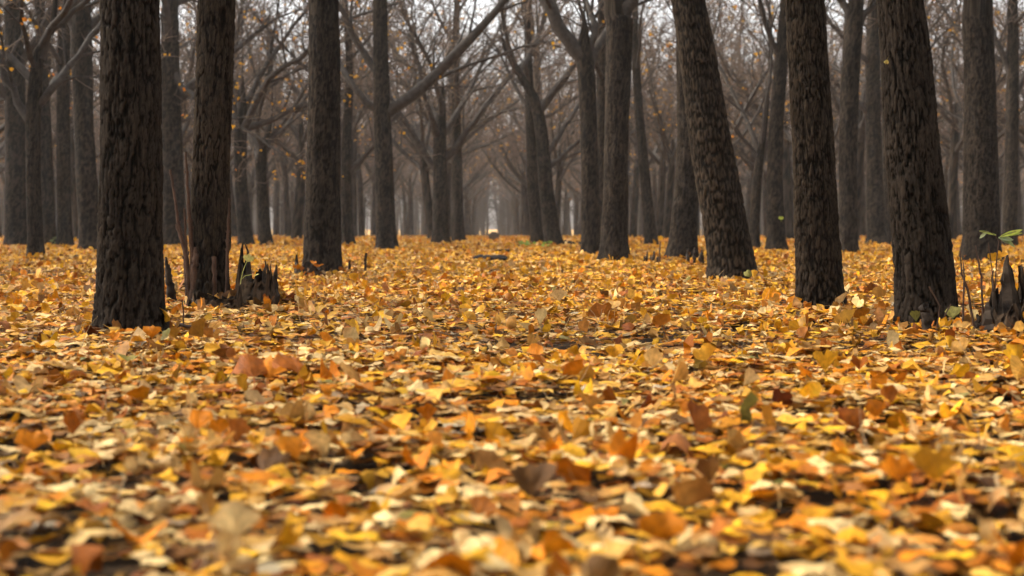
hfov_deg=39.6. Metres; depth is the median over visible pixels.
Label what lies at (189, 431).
fallen leaf
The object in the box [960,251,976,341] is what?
bare twig
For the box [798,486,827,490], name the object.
fallen leaf
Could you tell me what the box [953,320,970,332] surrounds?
fallen leaf
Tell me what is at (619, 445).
fallen leaf
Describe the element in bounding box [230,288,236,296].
fallen leaf
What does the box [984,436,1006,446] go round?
fallen leaf
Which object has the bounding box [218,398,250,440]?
fallen leaf
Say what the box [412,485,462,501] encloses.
fallen leaf
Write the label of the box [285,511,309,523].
fallen leaf
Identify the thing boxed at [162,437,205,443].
fallen leaf
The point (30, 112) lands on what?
ginkgo tree
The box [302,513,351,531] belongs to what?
fallen leaf
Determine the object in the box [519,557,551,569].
fallen leaf
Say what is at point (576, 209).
ginkgo tree
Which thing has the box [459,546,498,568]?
fallen leaf
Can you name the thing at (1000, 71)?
ginkgo tree
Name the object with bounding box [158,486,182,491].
fallen leaf
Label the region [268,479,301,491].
fallen leaf
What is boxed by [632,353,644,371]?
fallen leaf
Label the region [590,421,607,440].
fallen leaf
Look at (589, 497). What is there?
fallen leaf
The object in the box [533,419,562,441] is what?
fallen leaf
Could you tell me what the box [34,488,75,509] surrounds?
fallen leaf
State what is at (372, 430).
fallen leaf
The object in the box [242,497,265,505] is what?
fallen leaf
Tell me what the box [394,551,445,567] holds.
fallen leaf
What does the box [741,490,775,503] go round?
fallen leaf
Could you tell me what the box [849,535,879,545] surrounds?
fallen leaf
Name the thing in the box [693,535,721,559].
fallen leaf
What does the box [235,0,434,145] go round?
ginkgo tree
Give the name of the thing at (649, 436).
fallen leaf
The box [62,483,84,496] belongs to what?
fallen leaf
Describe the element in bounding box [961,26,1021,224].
ginkgo tree
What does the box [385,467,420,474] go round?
fallen leaf
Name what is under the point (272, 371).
fallen leaf
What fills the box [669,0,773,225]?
ginkgo tree
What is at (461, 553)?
fallen leaf
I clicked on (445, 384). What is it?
fallen leaf
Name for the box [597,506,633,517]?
fallen leaf
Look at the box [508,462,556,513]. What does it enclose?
fallen leaf
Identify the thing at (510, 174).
ginkgo tree
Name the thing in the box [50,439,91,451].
fallen leaf
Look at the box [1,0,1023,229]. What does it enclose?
sky
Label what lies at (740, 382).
fallen leaves
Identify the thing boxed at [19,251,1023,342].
drifted leaves
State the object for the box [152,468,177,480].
fallen leaf
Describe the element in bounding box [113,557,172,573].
fallen leaf
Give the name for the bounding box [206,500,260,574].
fallen leaf
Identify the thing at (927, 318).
cut stub
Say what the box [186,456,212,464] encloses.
fallen leaf
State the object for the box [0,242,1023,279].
fallen leaves
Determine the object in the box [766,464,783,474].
fallen leaf
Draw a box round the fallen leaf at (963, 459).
[952,457,977,462]
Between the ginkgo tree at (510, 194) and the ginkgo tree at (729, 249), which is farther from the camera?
the ginkgo tree at (510, 194)
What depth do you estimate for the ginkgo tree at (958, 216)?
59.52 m
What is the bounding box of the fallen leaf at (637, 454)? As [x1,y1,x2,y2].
[630,449,640,460]
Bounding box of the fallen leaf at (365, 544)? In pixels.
[343,536,389,555]
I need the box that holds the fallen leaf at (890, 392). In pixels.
[880,385,897,412]
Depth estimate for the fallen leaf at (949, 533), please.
1.73 m
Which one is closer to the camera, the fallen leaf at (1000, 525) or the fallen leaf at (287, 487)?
the fallen leaf at (1000, 525)
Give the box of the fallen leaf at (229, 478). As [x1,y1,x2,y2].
[227,477,248,482]
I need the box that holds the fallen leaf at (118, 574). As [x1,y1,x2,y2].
[78,566,121,575]
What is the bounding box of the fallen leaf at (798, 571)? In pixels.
[772,564,825,575]
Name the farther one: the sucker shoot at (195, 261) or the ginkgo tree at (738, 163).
the ginkgo tree at (738, 163)
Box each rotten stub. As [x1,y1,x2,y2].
[191,284,242,317]
[294,253,321,276]
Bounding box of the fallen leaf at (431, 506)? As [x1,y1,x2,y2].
[412,502,440,514]
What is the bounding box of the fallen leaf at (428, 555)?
[401,550,441,557]
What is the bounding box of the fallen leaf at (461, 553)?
[435,550,487,572]
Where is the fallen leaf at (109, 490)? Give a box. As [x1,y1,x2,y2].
[95,487,134,492]
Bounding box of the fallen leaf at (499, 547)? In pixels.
[486,537,504,557]
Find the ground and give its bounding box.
[0,230,1023,575]
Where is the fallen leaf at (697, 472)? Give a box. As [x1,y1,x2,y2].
[691,466,719,478]
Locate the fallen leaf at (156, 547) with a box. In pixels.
[123,542,163,557]
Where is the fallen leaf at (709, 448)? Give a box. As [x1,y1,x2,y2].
[698,443,730,455]
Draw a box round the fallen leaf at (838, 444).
[831,435,855,449]
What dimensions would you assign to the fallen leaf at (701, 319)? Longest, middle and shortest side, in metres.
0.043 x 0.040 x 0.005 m
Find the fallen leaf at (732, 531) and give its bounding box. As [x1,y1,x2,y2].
[718,519,749,535]
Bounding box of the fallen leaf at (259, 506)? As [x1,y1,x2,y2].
[250,499,279,508]
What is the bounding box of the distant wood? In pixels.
[1,115,1023,235]
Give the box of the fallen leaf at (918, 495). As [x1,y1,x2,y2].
[899,480,933,500]
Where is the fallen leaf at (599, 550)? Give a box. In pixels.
[587,549,604,552]
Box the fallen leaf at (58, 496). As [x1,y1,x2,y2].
[46,493,66,499]
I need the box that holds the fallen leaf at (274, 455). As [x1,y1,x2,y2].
[257,445,290,470]
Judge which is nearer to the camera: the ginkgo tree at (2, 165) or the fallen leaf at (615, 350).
the fallen leaf at (615, 350)
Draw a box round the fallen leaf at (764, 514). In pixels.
[751,510,776,530]
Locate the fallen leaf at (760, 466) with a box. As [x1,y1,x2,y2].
[755,462,792,474]
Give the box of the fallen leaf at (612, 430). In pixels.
[606,421,629,438]
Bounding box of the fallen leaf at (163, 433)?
[135,427,168,445]
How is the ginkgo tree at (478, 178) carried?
on the ground
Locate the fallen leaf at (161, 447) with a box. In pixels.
[160,446,175,455]
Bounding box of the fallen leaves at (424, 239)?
[0,234,1023,245]
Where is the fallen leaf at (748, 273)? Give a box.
[744,270,751,276]
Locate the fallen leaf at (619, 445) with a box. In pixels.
[608,425,638,460]
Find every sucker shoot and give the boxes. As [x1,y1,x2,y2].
[169,169,189,305]
[175,224,187,304]
[183,208,187,304]
[184,152,193,299]
[191,247,198,289]
[211,256,216,295]
[225,198,230,297]
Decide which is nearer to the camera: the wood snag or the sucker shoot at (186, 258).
the sucker shoot at (186, 258)
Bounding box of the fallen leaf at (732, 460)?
[720,455,753,466]
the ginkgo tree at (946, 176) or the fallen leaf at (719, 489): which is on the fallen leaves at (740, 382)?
the fallen leaf at (719, 489)
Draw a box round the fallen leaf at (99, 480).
[89,477,122,486]
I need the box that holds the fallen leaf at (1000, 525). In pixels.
[982,520,1009,541]
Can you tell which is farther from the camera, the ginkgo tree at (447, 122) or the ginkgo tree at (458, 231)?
the ginkgo tree at (447, 122)
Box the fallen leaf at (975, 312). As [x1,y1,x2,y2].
[969,309,978,319]
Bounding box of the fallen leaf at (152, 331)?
[143,326,160,348]
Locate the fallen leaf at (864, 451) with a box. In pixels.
[848,448,883,454]
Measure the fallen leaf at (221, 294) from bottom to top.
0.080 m
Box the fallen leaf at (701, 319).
[697,317,706,322]
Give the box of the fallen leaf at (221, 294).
[217,290,229,298]
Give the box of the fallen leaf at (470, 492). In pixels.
[463,487,494,497]
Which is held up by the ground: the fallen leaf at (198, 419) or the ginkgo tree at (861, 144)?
the ginkgo tree at (861, 144)
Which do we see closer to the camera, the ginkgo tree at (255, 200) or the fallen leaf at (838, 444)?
the fallen leaf at (838, 444)
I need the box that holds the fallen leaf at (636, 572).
[618,567,639,575]
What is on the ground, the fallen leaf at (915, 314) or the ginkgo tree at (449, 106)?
the ginkgo tree at (449, 106)
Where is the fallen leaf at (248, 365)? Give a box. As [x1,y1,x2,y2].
[231,353,267,387]
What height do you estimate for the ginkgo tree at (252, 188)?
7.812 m
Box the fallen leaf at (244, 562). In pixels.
[223,554,269,574]
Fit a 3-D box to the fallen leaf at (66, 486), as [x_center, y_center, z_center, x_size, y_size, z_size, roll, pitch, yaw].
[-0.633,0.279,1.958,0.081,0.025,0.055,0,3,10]
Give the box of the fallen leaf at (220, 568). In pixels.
[214,560,258,571]
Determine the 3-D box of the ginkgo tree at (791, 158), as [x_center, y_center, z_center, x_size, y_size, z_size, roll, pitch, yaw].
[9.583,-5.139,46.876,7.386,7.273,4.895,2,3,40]
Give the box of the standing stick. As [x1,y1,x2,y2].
[364,253,367,270]
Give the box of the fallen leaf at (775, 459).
[764,446,785,464]
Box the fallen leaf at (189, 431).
[170,423,199,438]
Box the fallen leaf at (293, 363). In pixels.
[272,352,304,400]
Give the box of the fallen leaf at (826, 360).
[813,349,837,376]
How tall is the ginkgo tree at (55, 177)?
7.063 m
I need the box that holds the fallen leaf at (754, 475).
[740,468,769,481]
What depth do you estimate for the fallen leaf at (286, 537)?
1.71 m
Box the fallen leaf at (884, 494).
[868,490,899,503]
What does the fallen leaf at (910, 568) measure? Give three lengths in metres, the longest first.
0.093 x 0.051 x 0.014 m
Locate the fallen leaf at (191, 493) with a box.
[180,489,216,504]
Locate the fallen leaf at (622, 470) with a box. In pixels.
[601,455,627,474]
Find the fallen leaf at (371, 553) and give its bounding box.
[351,546,394,559]
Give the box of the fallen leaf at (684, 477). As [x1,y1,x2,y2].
[679,473,715,481]
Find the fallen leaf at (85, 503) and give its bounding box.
[75,497,110,520]
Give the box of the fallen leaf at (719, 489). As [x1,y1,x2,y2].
[698,487,722,505]
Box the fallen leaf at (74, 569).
[40,565,79,575]
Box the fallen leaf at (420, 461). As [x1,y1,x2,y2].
[401,441,432,473]
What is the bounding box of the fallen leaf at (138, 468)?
[125,452,146,475]
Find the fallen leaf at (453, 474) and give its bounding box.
[441,465,476,480]
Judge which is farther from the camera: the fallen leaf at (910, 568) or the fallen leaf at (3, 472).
the fallen leaf at (3, 472)
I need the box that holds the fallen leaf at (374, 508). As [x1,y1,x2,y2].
[354,494,390,515]
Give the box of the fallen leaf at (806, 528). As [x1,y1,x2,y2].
[793,523,829,531]
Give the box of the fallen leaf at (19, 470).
[5,461,24,474]
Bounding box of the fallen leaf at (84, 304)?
[81,301,89,306]
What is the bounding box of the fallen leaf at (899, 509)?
[882,503,908,511]
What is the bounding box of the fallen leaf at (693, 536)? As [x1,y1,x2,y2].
[673,531,711,541]
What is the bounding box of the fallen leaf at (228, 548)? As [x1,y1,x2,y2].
[215,530,265,558]
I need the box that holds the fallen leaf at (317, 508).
[291,505,321,511]
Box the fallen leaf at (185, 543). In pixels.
[183,530,213,545]
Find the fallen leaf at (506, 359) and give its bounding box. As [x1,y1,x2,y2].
[500,356,513,364]
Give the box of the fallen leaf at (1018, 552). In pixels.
[1002,541,1023,567]
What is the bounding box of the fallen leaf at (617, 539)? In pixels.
[602,536,638,541]
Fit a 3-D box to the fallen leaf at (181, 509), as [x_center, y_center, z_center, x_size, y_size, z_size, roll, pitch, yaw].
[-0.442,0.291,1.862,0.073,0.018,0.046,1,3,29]
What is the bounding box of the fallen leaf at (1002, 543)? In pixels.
[989,522,1023,561]
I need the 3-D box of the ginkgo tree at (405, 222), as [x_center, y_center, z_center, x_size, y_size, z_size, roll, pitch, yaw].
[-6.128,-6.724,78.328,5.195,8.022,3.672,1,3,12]
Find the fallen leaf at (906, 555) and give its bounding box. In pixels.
[876,532,936,560]
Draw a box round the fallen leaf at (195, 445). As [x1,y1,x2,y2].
[183,435,203,451]
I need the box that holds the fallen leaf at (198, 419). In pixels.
[188,409,213,436]
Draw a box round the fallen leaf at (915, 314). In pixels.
[910,310,919,333]
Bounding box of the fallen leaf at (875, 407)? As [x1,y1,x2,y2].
[864,398,885,425]
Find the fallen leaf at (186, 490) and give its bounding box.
[176,486,222,502]
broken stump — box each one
[235,240,279,316]
[974,255,1023,346]
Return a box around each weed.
[518,240,535,245]
[541,241,552,245]
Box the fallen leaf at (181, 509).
[155,504,195,517]
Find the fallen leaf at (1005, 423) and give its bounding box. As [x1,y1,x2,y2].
[1001,414,1015,444]
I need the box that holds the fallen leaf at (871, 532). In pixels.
[851,525,878,535]
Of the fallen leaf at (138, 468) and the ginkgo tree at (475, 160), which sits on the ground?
the ginkgo tree at (475, 160)
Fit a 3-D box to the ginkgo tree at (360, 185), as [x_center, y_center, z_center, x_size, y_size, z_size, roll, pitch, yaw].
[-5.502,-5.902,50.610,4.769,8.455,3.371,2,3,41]
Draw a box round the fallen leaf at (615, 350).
[606,344,623,357]
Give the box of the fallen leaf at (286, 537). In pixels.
[252,515,303,545]
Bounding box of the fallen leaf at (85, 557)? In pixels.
[67,542,103,575]
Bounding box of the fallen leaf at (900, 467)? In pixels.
[877,454,916,490]
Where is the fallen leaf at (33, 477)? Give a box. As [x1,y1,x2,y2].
[23,473,64,481]
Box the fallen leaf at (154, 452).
[147,450,159,457]
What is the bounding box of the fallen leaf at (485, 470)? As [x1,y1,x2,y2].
[481,465,490,475]
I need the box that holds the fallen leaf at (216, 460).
[198,446,229,465]
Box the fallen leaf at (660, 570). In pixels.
[621,561,671,575]
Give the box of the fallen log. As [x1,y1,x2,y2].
[473,254,508,260]
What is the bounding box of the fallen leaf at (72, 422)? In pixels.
[63,412,86,447]
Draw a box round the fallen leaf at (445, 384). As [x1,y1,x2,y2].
[439,380,457,397]
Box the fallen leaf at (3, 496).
[0,495,10,498]
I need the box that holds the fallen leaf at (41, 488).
[31,486,50,491]
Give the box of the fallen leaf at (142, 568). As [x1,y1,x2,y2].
[122,566,158,570]
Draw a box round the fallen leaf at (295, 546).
[273,539,313,550]
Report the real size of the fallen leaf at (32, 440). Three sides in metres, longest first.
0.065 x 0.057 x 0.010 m
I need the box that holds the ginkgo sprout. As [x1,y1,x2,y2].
[240,254,258,283]
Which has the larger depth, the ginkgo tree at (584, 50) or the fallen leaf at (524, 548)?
the ginkgo tree at (584, 50)
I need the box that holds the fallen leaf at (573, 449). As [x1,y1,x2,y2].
[551,443,585,457]
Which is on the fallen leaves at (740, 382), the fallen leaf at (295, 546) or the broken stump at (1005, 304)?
the fallen leaf at (295, 546)
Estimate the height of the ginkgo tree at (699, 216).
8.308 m
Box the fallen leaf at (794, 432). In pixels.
[785,429,803,434]
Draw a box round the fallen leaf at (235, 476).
[225,466,243,481]
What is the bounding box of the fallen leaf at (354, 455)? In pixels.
[336,441,370,458]
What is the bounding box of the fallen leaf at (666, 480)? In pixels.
[659,477,678,492]
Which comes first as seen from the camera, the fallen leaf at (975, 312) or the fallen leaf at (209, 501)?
the fallen leaf at (209, 501)
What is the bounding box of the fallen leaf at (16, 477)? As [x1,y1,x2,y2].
[1,473,28,481]
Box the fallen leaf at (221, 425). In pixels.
[209,417,228,448]
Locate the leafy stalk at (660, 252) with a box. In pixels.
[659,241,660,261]
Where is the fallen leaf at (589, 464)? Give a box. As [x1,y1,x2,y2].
[574,460,605,469]
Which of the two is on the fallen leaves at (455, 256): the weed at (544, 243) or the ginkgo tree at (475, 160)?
the weed at (544, 243)
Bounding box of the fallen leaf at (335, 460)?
[307,457,345,466]
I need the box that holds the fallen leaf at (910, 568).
[886,554,932,574]
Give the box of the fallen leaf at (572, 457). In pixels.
[562,452,588,460]
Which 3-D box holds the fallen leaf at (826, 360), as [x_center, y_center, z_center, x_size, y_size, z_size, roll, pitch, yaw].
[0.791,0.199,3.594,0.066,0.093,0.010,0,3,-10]
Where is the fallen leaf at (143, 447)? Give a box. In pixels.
[127,443,152,455]
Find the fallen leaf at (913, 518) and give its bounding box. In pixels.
[898,513,923,522]
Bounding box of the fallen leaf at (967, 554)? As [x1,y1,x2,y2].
[928,551,975,558]
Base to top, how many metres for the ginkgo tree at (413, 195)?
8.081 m
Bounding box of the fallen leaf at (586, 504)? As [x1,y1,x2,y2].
[582,489,619,507]
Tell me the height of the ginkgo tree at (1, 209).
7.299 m
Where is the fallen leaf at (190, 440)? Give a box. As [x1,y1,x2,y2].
[178,434,205,442]
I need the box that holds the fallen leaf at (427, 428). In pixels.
[412,418,433,434]
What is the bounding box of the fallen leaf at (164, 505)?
[141,496,171,518]
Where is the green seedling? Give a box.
[980,230,1021,290]
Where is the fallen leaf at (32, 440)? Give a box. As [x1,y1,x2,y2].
[14,429,48,461]
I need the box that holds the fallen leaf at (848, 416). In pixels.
[837,407,865,442]
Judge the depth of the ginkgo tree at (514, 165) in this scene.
50.34 m
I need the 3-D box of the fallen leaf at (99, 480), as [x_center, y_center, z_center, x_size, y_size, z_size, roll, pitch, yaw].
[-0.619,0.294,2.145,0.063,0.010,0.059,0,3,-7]
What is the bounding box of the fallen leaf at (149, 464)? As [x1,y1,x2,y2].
[125,461,158,475]
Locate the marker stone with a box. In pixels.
[488,232,498,239]
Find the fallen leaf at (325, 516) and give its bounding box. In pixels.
[305,514,342,530]
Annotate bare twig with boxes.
[929,286,940,332]
[940,304,950,333]
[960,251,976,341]
[962,261,965,321]
[975,245,983,317]
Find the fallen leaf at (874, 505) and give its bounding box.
[851,492,887,510]
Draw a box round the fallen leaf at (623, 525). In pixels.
[596,521,635,528]
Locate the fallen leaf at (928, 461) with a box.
[911,445,959,503]
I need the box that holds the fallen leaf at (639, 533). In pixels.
[621,528,651,537]
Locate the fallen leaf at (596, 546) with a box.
[589,543,604,553]
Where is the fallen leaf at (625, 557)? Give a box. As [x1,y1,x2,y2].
[619,555,653,559]
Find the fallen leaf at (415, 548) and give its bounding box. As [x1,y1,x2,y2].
[387,544,426,552]
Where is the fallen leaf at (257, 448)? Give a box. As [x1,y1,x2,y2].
[255,444,273,454]
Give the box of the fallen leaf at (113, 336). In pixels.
[109,331,119,344]
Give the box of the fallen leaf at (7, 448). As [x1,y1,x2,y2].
[0,445,21,451]
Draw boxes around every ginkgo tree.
[0,0,97,244]
[0,0,99,133]
[0,0,160,144]
[0,0,178,260]
[0,0,277,147]
[0,5,53,136]
[0,9,98,237]
[0,47,73,160]
[0,64,97,150]
[0,64,99,169]
[0,102,73,234]
[0,160,4,234]
[0,172,3,230]
[1,0,98,243]
[1,0,98,245]
[1,21,99,156]
[2,96,99,216]
[3,4,188,238]
[10,0,99,249]
[24,22,99,154]
[26,9,194,105]
[28,1,302,122]
[29,32,279,161]
[50,91,99,166]
[57,0,308,167]
[73,109,99,170]
[91,0,169,348]
[91,0,343,245]
[91,0,405,242]
[159,1,288,162]
[160,0,460,244]
[160,0,464,144]
[160,1,405,236]
[178,11,192,159]
[179,0,372,244]
[183,54,264,173]
[183,61,291,176]
[183,68,230,235]
[183,73,281,177]
[184,0,235,315]
[184,161,187,232]
[186,77,301,215]
[230,152,280,235]
[230,153,294,228]
[232,29,306,235]
[232,157,305,216]
[233,126,305,234]
[234,13,359,208]
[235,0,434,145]
[236,0,463,243]
[239,2,307,236]
[240,7,307,177]
[249,132,305,226]
[251,92,294,235]
[252,162,274,218]
[265,10,306,175]
[266,0,578,249]
[269,153,305,194]
[271,105,408,174]
[273,2,428,237]
[282,27,373,235]
[289,142,399,205]
[294,0,580,158]
[297,0,373,236]
[302,0,343,278]
[304,0,574,233]
[305,133,431,188]
[307,47,426,236]
[341,57,424,235]
[342,0,579,243]
[343,0,596,238]
[349,4,395,164]
[356,0,511,236]
[359,62,468,193]
[360,79,446,179]
[361,155,395,226]
[364,84,435,235]
[364,111,418,199]
[364,179,432,204]
[365,162,413,234]
[367,120,432,235]
[372,7,577,171]
[391,48,503,176]
[392,111,522,198]
[395,170,432,234]
[396,176,471,202]
[397,96,499,235]
[399,92,518,185]
[403,140,432,227]
[413,0,539,243]
[425,2,506,217]
[430,133,492,234]
[432,164,486,235]
[444,0,676,233]
[445,0,577,244]
[446,61,507,188]
[446,132,521,234]
[463,114,503,223]
[463,144,505,235]
[464,35,651,186]
[467,42,658,235]
[470,56,669,235]
[473,3,596,160]
[475,99,580,234]
[479,12,661,226]
[481,0,675,244]
[481,160,555,223]
[485,97,573,235]
[487,122,580,235]
[487,128,524,234]
[489,127,554,234]
[494,158,520,227]
[502,13,577,227]
[502,81,676,177]
[503,32,578,163]
[514,0,675,244]
[519,130,577,234]
[520,146,580,207]
[521,0,651,253]
[532,0,644,230]
[545,71,631,177]
[547,0,831,164]
[548,67,675,171]
[548,89,658,196]
[552,168,580,235]
[561,0,675,236]
[562,94,659,189]
[562,150,580,234]
[563,0,717,237]
[565,103,659,234]
[566,0,766,235]
[569,13,675,166]
[597,0,638,261]
[628,11,667,234]
[629,70,667,218]
[629,155,657,235]
[629,159,656,224]
[630,0,760,238]
[631,24,675,206]
[631,42,766,235]
[631,151,699,234]
[638,0,866,240]
[638,179,640,234]
[639,0,876,247]
[640,0,837,147]
[642,0,842,210]
[644,42,864,221]
[664,36,698,263]
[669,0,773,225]
[671,0,758,278]
[675,0,787,166]
[723,0,1006,244]
[727,0,955,153]
[728,4,838,236]
[729,0,962,240]
[730,21,881,177]
[730,70,792,235]
[731,105,750,183]
[731,106,790,206]
[738,128,765,186]
[743,165,766,234]
[749,17,961,235]
[752,1,881,153]
[758,0,788,250]
[764,0,1023,164]
[779,8,881,155]
[785,0,846,322]
[825,0,933,243]
[830,0,1023,239]
[836,0,1023,161]
[837,0,876,252]
[861,0,960,117]
[861,0,1023,159]
[865,179,865,220]
[876,0,959,340]
[926,0,1023,139]
[927,0,1023,158]
[927,0,1023,244]
[931,10,1023,236]
[933,32,1023,177]
[934,65,1023,197]
[937,53,962,235]
[948,1,1023,236]
[955,0,1004,266]
[959,0,1023,127]
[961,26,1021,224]
[962,171,1023,232]
[995,5,1023,71]
[1002,144,1023,215]
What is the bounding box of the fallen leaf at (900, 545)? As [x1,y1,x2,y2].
[890,541,920,548]
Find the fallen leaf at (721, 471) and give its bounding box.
[717,470,725,473]
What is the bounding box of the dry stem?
[182,299,183,329]
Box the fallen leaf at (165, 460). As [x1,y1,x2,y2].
[153,455,185,472]
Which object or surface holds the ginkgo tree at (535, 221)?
on the ground
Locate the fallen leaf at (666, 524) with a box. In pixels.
[638,508,685,562]
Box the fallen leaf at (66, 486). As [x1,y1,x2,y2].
[20,479,78,498]
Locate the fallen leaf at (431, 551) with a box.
[404,548,441,557]
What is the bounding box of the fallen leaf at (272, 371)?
[263,355,286,388]
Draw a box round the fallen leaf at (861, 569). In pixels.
[838,549,893,575]
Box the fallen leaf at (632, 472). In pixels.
[613,464,669,476]
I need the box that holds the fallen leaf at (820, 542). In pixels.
[798,513,834,553]
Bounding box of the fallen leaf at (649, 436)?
[638,431,657,442]
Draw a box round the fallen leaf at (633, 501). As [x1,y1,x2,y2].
[618,492,648,515]
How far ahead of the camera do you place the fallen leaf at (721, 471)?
2.23 m
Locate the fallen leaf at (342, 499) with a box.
[335,495,363,503]
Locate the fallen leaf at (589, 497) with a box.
[566,492,603,500]
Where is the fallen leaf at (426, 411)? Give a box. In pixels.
[416,403,437,423]
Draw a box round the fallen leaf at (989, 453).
[978,451,997,455]
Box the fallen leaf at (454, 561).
[418,528,472,575]
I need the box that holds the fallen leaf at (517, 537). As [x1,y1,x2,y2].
[512,531,541,544]
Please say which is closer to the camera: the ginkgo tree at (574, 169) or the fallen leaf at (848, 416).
the fallen leaf at (848, 416)
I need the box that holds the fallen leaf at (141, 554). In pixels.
[129,541,172,557]
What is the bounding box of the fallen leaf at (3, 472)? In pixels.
[0,468,23,476]
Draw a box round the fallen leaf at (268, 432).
[245,428,275,439]
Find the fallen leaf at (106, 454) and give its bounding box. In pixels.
[89,446,114,458]
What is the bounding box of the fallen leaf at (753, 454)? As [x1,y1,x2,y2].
[735,448,760,463]
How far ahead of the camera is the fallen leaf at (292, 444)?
2.25 m
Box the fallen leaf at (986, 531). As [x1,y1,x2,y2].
[978,516,1022,542]
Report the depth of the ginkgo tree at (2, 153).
41.34 m
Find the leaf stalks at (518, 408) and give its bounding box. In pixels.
[0,264,1023,571]
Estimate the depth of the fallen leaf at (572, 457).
2.18 m
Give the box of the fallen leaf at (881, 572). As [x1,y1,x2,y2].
[873,568,890,575]
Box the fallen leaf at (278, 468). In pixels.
[265,464,292,477]
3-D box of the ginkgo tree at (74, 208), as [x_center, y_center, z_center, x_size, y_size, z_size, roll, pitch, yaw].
[-10.485,-5.102,35.482,5.086,8.078,4.053,2,4,43]
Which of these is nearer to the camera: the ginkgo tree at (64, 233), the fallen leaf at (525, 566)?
the fallen leaf at (525, 566)
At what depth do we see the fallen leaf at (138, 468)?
2.16 m
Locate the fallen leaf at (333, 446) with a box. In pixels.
[314,444,339,448]
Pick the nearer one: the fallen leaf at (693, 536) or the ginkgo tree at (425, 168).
the fallen leaf at (693, 536)
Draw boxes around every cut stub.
[686,249,689,261]
[692,247,695,262]
[918,303,932,341]
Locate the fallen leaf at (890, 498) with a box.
[884,495,895,505]
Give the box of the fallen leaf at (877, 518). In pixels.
[863,506,907,528]
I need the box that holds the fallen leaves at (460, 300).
[0,266,1023,361]
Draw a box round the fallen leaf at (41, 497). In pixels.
[28,474,60,498]
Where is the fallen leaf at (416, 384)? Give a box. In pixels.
[407,379,423,390]
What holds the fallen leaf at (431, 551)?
on the ground
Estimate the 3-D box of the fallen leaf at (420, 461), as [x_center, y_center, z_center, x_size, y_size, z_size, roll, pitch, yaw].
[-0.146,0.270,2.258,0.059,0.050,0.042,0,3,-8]
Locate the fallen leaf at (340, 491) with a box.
[308,488,350,495]
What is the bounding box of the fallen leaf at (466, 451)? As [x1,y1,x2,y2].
[451,448,476,458]
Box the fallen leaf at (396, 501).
[360,496,404,506]
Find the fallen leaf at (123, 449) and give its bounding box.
[113,442,151,462]
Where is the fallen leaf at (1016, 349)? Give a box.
[1003,343,1023,379]
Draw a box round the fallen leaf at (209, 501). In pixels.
[196,488,237,513]
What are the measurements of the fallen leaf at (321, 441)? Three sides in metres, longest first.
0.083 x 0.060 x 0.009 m
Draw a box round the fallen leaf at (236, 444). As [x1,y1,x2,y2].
[213,442,249,448]
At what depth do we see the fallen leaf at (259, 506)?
1.91 m
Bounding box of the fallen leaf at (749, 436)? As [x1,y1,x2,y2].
[745,431,766,439]
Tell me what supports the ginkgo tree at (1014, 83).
on the ground
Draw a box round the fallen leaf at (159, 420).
[155,414,179,426]
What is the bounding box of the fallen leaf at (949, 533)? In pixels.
[943,530,978,548]
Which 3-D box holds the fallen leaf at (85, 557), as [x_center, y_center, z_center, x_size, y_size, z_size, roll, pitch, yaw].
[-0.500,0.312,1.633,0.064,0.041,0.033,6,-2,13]
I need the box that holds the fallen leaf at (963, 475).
[956,457,970,502]
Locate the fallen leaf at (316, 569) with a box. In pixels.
[276,547,329,573]
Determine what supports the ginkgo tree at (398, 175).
on the ground
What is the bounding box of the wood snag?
[165,257,176,301]
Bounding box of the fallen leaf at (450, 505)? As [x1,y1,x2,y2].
[439,503,467,508]
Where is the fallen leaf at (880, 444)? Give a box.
[875,440,894,448]
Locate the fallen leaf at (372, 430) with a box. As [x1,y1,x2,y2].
[358,428,380,433]
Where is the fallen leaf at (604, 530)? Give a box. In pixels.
[567,515,612,538]
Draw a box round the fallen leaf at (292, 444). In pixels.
[276,435,302,476]
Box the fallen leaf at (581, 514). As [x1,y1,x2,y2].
[551,507,595,523]
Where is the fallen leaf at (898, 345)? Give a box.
[894,340,903,350]
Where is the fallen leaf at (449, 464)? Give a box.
[424,449,463,466]
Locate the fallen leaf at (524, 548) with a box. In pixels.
[501,538,532,561]
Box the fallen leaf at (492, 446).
[472,442,506,464]
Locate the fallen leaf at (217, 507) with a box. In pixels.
[192,505,219,514]
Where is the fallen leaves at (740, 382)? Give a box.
[0,318,1023,575]
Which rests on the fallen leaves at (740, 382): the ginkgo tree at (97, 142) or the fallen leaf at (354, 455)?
the fallen leaf at (354, 455)
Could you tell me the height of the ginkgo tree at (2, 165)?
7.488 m
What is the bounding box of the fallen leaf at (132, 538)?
[110,518,169,547]
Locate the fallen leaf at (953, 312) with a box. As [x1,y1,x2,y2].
[944,306,960,326]
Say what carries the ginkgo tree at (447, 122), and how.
on the ground
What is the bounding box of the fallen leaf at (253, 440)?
[246,430,264,449]
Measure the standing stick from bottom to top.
0.207 m
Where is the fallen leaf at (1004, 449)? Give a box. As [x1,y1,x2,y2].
[981,446,1007,452]
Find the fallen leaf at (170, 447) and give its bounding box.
[163,437,190,460]
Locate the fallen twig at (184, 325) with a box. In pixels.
[174,323,214,332]
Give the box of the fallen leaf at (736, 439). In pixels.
[727,427,767,449]
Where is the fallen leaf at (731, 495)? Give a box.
[715,490,745,501]
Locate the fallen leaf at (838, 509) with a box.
[832,502,862,513]
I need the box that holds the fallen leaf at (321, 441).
[303,429,358,456]
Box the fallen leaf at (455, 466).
[438,457,459,469]
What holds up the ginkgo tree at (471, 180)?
on the ground
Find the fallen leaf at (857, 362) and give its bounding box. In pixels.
[850,355,867,374]
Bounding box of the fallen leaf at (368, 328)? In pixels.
[365,326,373,330]
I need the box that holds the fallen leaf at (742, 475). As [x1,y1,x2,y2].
[739,471,796,486]

